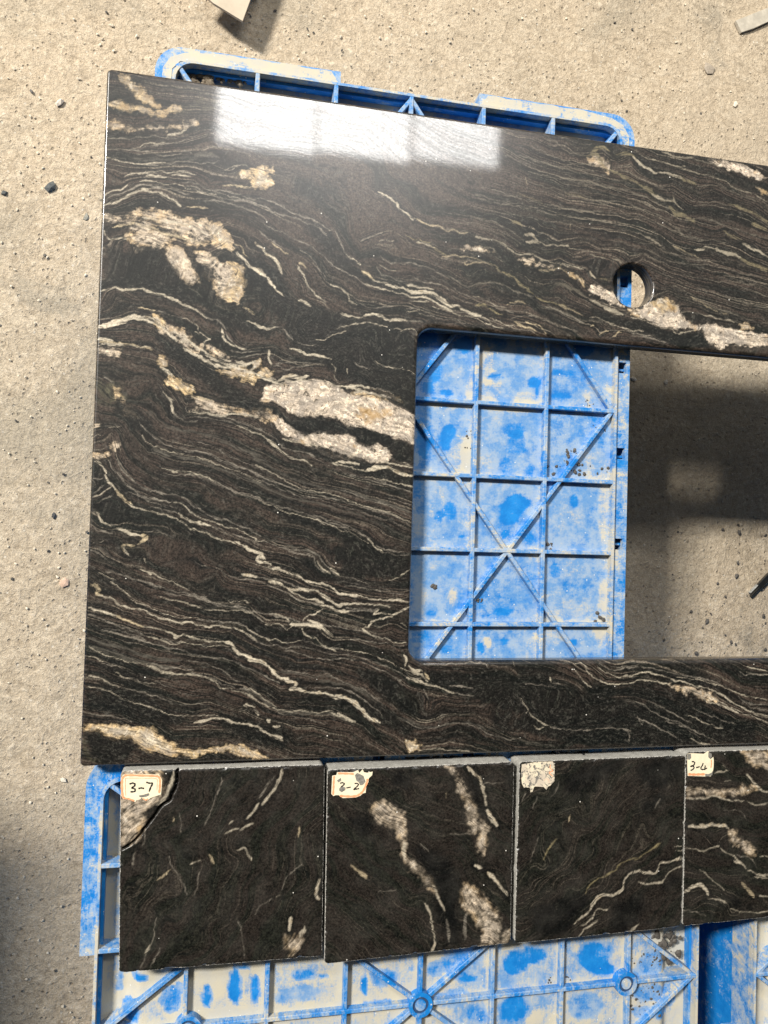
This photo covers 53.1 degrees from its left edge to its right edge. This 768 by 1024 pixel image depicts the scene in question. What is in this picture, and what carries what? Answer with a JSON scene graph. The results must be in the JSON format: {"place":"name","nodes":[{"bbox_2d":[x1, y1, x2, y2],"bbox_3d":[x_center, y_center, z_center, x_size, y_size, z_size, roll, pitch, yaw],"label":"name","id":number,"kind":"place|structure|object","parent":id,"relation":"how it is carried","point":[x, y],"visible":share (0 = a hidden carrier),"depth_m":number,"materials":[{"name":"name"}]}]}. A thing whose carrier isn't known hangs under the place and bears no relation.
{"place":"outdoors","nodes":[
{"label":"outdoors","id":0,"kind":"place"},
{"bbox_2d":[0,0,767,1023],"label":"floor","id":1,"kind":"structure","parent":0,"point":[690,488],"depth_m":0.87,"materials":[{"name":"concrete"}]},
{"bbox_2d":[44,181,55,191],"bbox_3d":[-0.361,-0.352,0.834,0.013,0.007,0.008,-40,97,-10],"label":"pebble","id":2,"kind":"object","parent":1,"relation":"on","point":[49,186],"visible":1,"depth_m":0.83,"materials":[{"name":"grey stone"}]},
{"bbox_2d":[56,99,63,105],"bbox_3d":[-0.353,-0.446,0.838,0.009,0.006,0.010,2,88,-12],"label":"pebble","id":3,"kind":"object","parent":1,"relation":"on","point":[59,102],"visible":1,"depth_m":0.84,"materials":[{"name":"beige stone"}]},
{"bbox_2d":[59,577,68,587],"bbox_3d":[-0.345,0.076,0.829,0.010,0.002,0.009,-34,96,-11],"label":"pebble","id":4,"kind":"object","parent":1,"relation":"on","point":[64,581],"visible":1,"depth_m":0.83,"materials":[{"name":"stone"}]},
{"bbox_2d":[208,0,250,22],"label":"stone offcut","id":5,"kind":"object","parent":1,"relation":"on","point":[236,9],"visible":1,"depth_m":0.85,"materials":[{"name":"beige stone"}]},
{"bbox_2d":[0,0,767,1023],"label":"pale grit","id":6,"kind":"object","parent":1,"relation":"on","point":[96,334],"visible":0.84,"depth_m":0.84,"materials":[{"name":"beige gravel"}]},
{"bbox_2d":[7,7,766,1018],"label":"dark grit","id":7,"kind":"object","parent":1,"relation":"on","point":[665,531],"visible":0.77,"depth_m":0.99,"materials":[{"name":"black stone"}]},
{"bbox_2d":[79,746,698,1023],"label":"plastic crate","id":8,"kind":"object","parent":1,"relation":"on","point":[506,983],"visible":0.38,"depth_m":0.65,"materials":[{"name":"blue plastic"}]},
{"bbox_2d":[119,758,323,971],"bbox_3d":[-0.126,0.275,0.606,0.158,0.022,0.152,2,88,-12],"label":"granite sample tile","id":9,"kind":"object","parent":8,"relation":"on","point":[221,862],"visible":1,"depth_m":0.60,"materials":[{"name":"stone"}]},
{"bbox_2d":[322,754,513,962],"bbox_3d":[0.028,0.285,0.641,0.159,0.027,0.154,2,88,-12],"label":"granite sample tile","id":10,"kind":"object","parent":8,"relation":"on","point":[417,855],"visible":1,"depth_m":0.63,"materials":[{"name":"stone"}]},
{"bbox_2d":[510,749,684,942],"bbox_3d":[0.186,0.289,0.674,0.157,0.024,0.152,2,88,-12],"label":"granite sample tile","id":11,"kind":"object","parent":8,"relation":"on","point":[597,842],"visible":1,"depth_m":0.66,"materials":[{"name":"stone"}]},
{"bbox_2d":[548,930,681,1017],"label":"black stone crumbs","id":12,"kind":"object","parent":8,"relation":"on","point":[670,936],"visible":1,"depth_m":0.70,"materials":[{"name":"black stone"}]},
{"bbox_2d":[673,743,767,925],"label":"granite sample tile","id":13,"kind":"object","parent":8,"relation":"on","point":[725,856],"visible":0.98,"depth_m":0.69,"materials":[{"name":"stone"}]},
{"bbox_2d":[155,47,634,657],"bbox_3d":[-0.009,-0.095,0.777,0.426,0.251,0.548,2,88,-12],"label":"plastic crate","id":14,"kind":"object","parent":1,"relation":"on","point":[497,505],"visible":0.3,"depth_m":0.68,"materials":[{"name":"blue plastic"}]},
{"bbox_2d":[186,73,250,88],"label":"mud clods","id":15,"kind":"object","parent":14,"relation":"on","point":[207,79],"visible":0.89,"depth_m":0.64,"materials":[{"name":"brown soil"}]},
{"bbox_2d":[80,70,767,765],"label":"vanity top","id":16,"kind":"object","parent":14,"relation":"on","point":[286,282],"visible":1,"depth_m":0.63,"materials":[{"name":"black stone"}]},
{"bbox_2d":[430,400,609,628],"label":"grey crumbs","id":17,"kind":"object","parent":14,"relation":"on","point":[434,586],"visible":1,"depth_m":0.69,"materials":[{"name":"black stone"}]},
{"bbox_2d":[704,62,714,73],"bbox_3d":[0.426,-0.581,1.006,0.016,0.002,0.014,2,88,-12],"label":"pebble","id":18,"kind":"object","parent":1,"relation":"on","point":[709,68],"visible":1,"depth_m":1.00,"materials":[{"name":"brown stone"}]},
{"bbox_2d":[698,917,767,1023],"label":"plastic crate","id":19,"kind":"object","parent":1,"relation":"on","point":[733,975],"visible":0.28,"depth_m":0.74,"materials":[{"name":"blue plastic"}]},
{"bbox_2d":[734,8,767,33],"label":"wood strip","id":20,"kind":"object","parent":1,"relation":"on","point":[751,21],"visible":1,"depth_m":1.02,"materials":[{"name":"beige wood"}]},
{"bbox_2d":[748,573,767,596],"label":"black plastic stick","id":21,"kind":"object","parent":1,"relation":"on","point":[759,585],"visible":1,"depth_m":1.00,"materials":[{"name":"black plastic"}]}
]}

